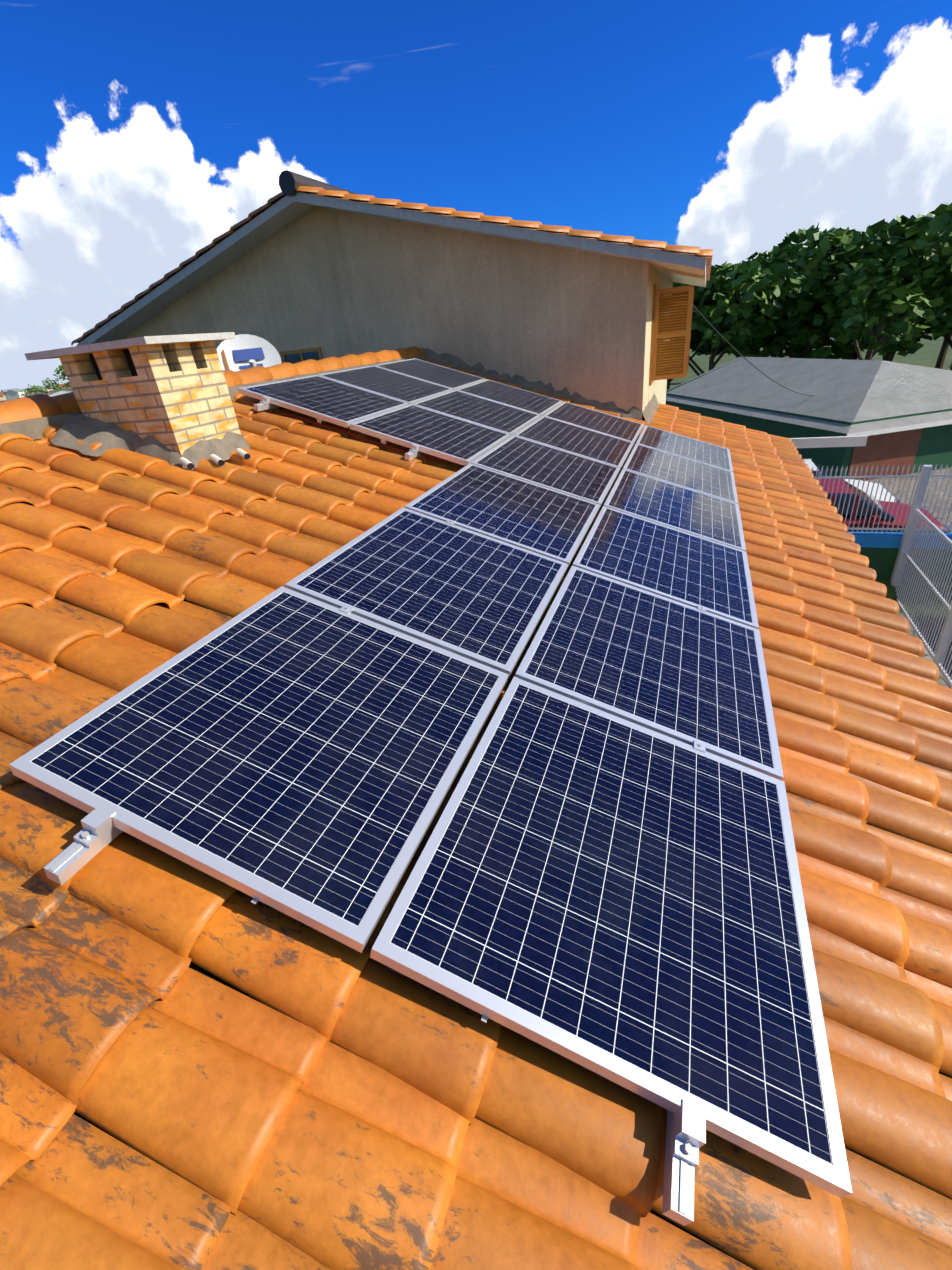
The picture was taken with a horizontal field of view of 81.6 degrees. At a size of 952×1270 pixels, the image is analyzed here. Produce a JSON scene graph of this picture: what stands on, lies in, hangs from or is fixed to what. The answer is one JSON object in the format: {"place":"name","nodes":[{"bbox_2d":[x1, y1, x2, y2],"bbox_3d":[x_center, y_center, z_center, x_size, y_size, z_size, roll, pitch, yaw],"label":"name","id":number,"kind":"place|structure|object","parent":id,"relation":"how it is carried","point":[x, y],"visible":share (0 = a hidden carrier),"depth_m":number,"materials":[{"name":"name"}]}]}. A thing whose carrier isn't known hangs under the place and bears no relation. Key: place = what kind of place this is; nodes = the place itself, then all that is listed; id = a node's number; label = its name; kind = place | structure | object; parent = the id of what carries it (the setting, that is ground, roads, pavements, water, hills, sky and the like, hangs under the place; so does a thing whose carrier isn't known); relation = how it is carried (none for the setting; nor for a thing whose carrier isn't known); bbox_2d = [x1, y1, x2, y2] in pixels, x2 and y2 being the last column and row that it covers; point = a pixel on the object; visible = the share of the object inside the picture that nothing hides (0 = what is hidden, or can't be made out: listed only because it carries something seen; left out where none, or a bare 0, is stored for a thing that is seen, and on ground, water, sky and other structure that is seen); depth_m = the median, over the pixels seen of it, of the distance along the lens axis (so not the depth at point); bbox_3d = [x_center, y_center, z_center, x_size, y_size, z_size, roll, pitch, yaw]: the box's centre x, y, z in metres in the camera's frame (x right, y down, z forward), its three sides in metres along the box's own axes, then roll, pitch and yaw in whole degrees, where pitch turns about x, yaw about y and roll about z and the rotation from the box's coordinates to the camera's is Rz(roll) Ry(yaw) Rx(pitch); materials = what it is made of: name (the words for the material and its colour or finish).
{"place":"outdoors","nodes":[
{"label":"outdoors","id":0,"kind":"place"},
{"bbox_2d":[217,334,280,371],"bbox_3d":[-2.323,-2.780,5.638,0.640,0.580,0.060,-17,0,-18],"label":"satellite dish","id":1,"kind":"object","parent":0,"point":[248,341],"visible":0.31,"depth_m":5.64,"materials":[{"name":"paint"}]},
{"bbox_2d":[0,0,951,391],"label":"sky","id":2,"kind":"structure","parent":0,"point":[135,134],"materials":[{"name":"blue"}]},
{"bbox_2d":[23,323,951,688],"bbox_3d":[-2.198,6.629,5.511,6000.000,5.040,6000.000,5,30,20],"label":"ground","id":3,"kind":"structure","parent":0,"point":[927,353],"depth_m":92.78,"materials":[{"name":"green plant"}]},
{"bbox_2d":[20,384,48,396],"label":"tree","id":4,"kind":"object","parent":3,"relation":"on","point":[37,388],"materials":[{"name":"green plant"}]},
{"bbox_2d":[0,383,72,400],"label":"distant town","id":5,"kind":"object","parent":3,"relation":"on","point":[9,394],"visible":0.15,"depth_m":363.47,"materials":[{"name":"white"}]},
{"bbox_2d":[42,375,70,393],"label":"tree","id":6,"kind":"object","parent":3,"relation":"on","point":[54,386],"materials":[{"name":"green plant"}]},
{"bbox_2d":[53,365,68,382],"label":"tree","id":7,"kind":"object","parent":3,"relation":"on","point":[61,368],"visible":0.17,"depth_m":112.10,"materials":[{"name":"green plant"}]},
{"bbox_2d":[666,263,741,389],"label":"tree","id":8,"kind":"object","parent":3,"relation":"on","point":[696,335],"depth_m":45.87,"materials":[{"name":"green plant"}]},
{"bbox_2d":[672,259,808,375],"bbox_3d":[17.935,-21.892,43.649,13.864,12.805,11.318,5,30,20],"label":"tree","id":9,"kind":"object","parent":3,"relation":"on","point":[743,289],"depth_m":38.99,"materials":[{"name":"green plant"}]},
{"bbox_2d":[690,221,835,357],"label":"tree","id":10,"kind":"object","parent":3,"relation":"on","point":[786,250],"depth_m":46.66,"materials":[{"name":"green plant"}]},
{"bbox_2d":[728,249,831,357],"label":"tree","id":11,"kind":"object","parent":3,"relation":"on","point":[760,257],"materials":[{"name":"green plant"}]},
{"bbox_2d":[717,252,870,359],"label":"tree","id":12,"kind":"object","parent":3,"relation":"on","point":[790,326],"depth_m":41.09,"materials":[{"name":"green plant"}]},
{"bbox_2d":[666,357,951,480],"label":"neighbour house","id":13,"kind":"structure","parent":3,"relation":"on","point":[899,414],"depth_m":20.05,"materials":[{"name":"grey paint"}]},
{"bbox_2d":[790,435,867,447],"bbox_3d":[4.720,-2.909,8.375,2.050,0.140,0.060,5,30,20],"label":"fascia board","id":14,"kind":"object","parent":13,"relation":"attached to","point":[836,441],"visible":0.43,"depth_m":8.15,"materials":[{"name":"white paint"}]},
{"bbox_2d":[791,203,951,359],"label":"tree","id":15,"kind":"object","parent":3,"relation":"on","point":[865,286],"depth_m":31.54,"materials":[{"name":"green plant"}]},
{"bbox_2d":[795,231,951,361],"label":"tree","id":16,"kind":"object","parent":3,"relation":"on","point":[940,325],"depth_m":36.53,"materials":[{"name":"green plant"}]},
{"bbox_2d":[804,324,949,359],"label":"tree","id":17,"kind":"object","parent":3,"relation":"on","point":[854,357],"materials":[{"name":"green plant"}]},
{"bbox_2d":[910,215,951,370],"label":"tree","id":18,"kind":"object","parent":3,"relation":"on","point":[912,216],"depth_m":48.64,"materials":[{"name":"green plant"}]},
{"bbox_2d":[934,213,951,368],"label":"tree","id":19,"kind":"object","parent":3,"relation":"on","point":[942,356],"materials":[{"name":"green plant"}]},
{"bbox_2d":[941,226,951,347],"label":"tree","id":20,"kind":"object","parent":3,"relation":"on","point":[948,339],"depth_m":41.37,"materials":[{"name":"green plant"}]},
{"bbox_2d":[866,468,951,688],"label":"paving","id":21,"kind":"structure","parent":0,"point":[942,681],"depth_m":16.66,"materials":[{"name":"stone"}]},
{"bbox_2d":[805,459,950,532],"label":"car","id":22,"kind":"object","parent":21,"relation":"on","point":[865,507],"depth_m":12.92,"materials":[{"name":"red metal"}]},
{"bbox_2d":[811,464,951,687],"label":"metal fence","id":23,"kind":"object","parent":21,"relation":"on","point":[910,530],"visible":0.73,"depth_m":11.48,"materials":[{"name":"white"}]},
{"bbox_2d":[848,532,951,582],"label":"front wall","id":24,"kind":"structure","parent":21,"relation":"on","point":[879,550],"depth_m":12.37,"materials":[{"name":"green paint"}]},
{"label":"house","id":25,"kind":"structure","parent":0,"visible":0},
{"bbox_2d":[667,305,810,395],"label":"power lines","id":26,"kind":"object","parent":25,"relation":"on","point":[736,350],"visible":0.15,"depth_m":12.22,"materials":[{"name":"black"}]},
{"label":"house walls","id":27,"kind":"object","parent":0,"visible":0},
{"bbox_2d":[77,192,705,419],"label":"house","id":28,"kind":"structure","parent":27,"relation":"on","point":[334,277],"depth_m":7.24,"materials":[{"name":"beige paint"}]},
{"bbox_2d":[280,347,322,363],"bbox_3d":[-2.604,-4.029,8.370,0.720,0.550,0.030,5,30,20],"label":"gable window","id":29,"kind":"structure","parent":28,"relation":"attached to","point":[294,356],"depth_m":8.27,"materials":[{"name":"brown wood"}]},
{"bbox_2d":[279,170,359,195],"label":"ridge","id":30,"kind":"structure","parent":28,"relation":"on","point":[290,182],"depth_m":6.78,"materials":[{"name":"tile"}]},
{"bbox_2d":[71,186,712,344],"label":"roof tiles","id":31,"kind":"object","parent":28,"relation":"on","point":[707,254],"visible":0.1,"depth_m":6.48,"materials":[{"name":"tile"}]},
{"bbox_2d":[421,348,641,419],"bbox_3d":[0.414,-3.342,7.434,3.531,1.187,0.155,5,30,20],"label":"flashing","id":32,"kind":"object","parent":28,"relation":"attached to","point":[633,412],"depth_m":7.35,"materials":[{"name":"grey metal"}]},
{"bbox_2d":[649,284,660,385],"bbox_3d":[2.522,-4.239,7.802,0.050,1.200,1.000,5,30,20],"label":"side window frame","id":33,"kind":"object","parent":28,"relation":"attached to","point":[655,286],"visible":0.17,"depth_m":7.39,"materials":[{"name":"brown wood"}]},
{"bbox_2d":[651,285,692,380],"bbox_3d":[2.617,-4.021,7.383,0.460,1.080,0.037,-1,29,10],"label":"shutter","id":34,"kind":"object","parent":33,"relation":"attached to","point":[683,359],"visible":1,"depth_m":7.37,"materials":[{"name":"brown wood"}]},
{"bbox_2d":[657,287,693,373],"bbox_3d":[2.929,-4.466,8.134,0.460,1.080,0.036,-2,29,8],"label":"shutter","id":35,"kind":"object","parent":33,"relation":"attached to","point":[662,294],"visible":0.06,"depth_m":8.07,"materials":[{"name":"brown wood"}]},
{"bbox_2d":[21,487,951,1267],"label":"roof deck","id":36,"kind":"structure","parent":27,"relation":"on","point":[199,969],"depth_m":1.22,"materials":[{"name":"brown"}]},
{"bbox_2d":[25,332,240,469],"bbox_3d":[-1.996,-1.402,3.448,0.940,0.760,0.670,5,30,20],"label":"chimney","id":37,"kind":"object","parent":36,"relation":"on","point":[170,392],"visible":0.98,"depth_m":3.18,"materials":[{"name":"brick"}]},
{"bbox_2d":[0,359,951,1269],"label":"roof tiles","id":38,"kind":"object","parent":36,"relation":"on","point":[334,1105],"visible":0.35,"depth_m":1.19,"materials":[{"name":"orange ceramic"}]},
{"bbox_2d":[50,414,249,467],"bbox_3d":[-2.075,-1.244,3.446,1.021,0.382,0.876,5,30,20],"label":"chimney mortar","id":39,"kind":"object","parent":38,"relation":"on","point":[75,429],"visible":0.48,"depth_m":3.23,"materials":[{"name":"grey concrete"}]},
{"bbox_2d":[0,355,427,439],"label":"ridge mortar","id":40,"kind":"object","parent":38,"relation":"on","point":[32,429],"depth_m":3.25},
{"bbox_2d":[0,346,424,423],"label":"ridge caps","id":41,"kind":"object","parent":40,"relation":"on","point":[30,407],"visible":0.73,"depth_m":4.77,"materials":[{"name":"ceramic"}]},
{"bbox_2d":[179,448,250,469],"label":"vent pipes","id":42,"kind":"object","parent":38,"relation":"on","point":[189,465],"visible":1,"depth_m":3.26,"materials":[{"name":"white plastic"}]},
{"bbox_2d":[44,371,705,1225],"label":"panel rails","id":43,"kind":"object","parent":38,"relation":"on","point":[684,1123],"visible":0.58,"depth_m":1.05,"materials":[{"name":"silver metal"}]},
{"bbox_2d":[9,358,851,1197],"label":"panel frames","id":44,"kind":"structure","parent":38,"relation":"on","point":[821,1174],"depth_m":1.43,"materials":[{"name":"silver metal"}]},
{"bbox_2d":[288,414,463,465],"bbox_3d":[-0.772,-1.502,4.241,1.501,0.030,0.112,21,35,10],"label":"mounting rail","id":45,"kind":"object","parent":44,"relation":"attached to","point":[369,439],"visible":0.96,"depth_m":4.22,"materials":[{"name":"silver metal"}]},
{"bbox_2d":[30,359,832,1164],"bbox_3d":[-0.048,-1.248,3.990,3.924,0.001,6.464,21,35,10],"label":"glass panel","id":46,"kind":"object","parent":44,"relation":"in","point":[614,889],"visible":1,"depth_m":1.66,"materials":[{"name":"blue glass"}]},
{"bbox_2d":[642,393,659,423],"bbox_3d":[2.547,-3.249,7.911,0.134,0.226,2.004,5,30,20],"label":"mortar patch","id":47,"kind":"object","parent":38,"relation":"on","point":[650,409],"depth_m":7.70,"materials":[{"name":"grey concrete"}]},
{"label":"roof slope","id":48,"kind":"object","parent":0,"visible":0},
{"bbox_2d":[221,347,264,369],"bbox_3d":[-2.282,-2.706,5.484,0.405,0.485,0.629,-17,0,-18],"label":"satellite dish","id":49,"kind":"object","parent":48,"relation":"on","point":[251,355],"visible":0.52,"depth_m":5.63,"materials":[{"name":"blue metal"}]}
]}

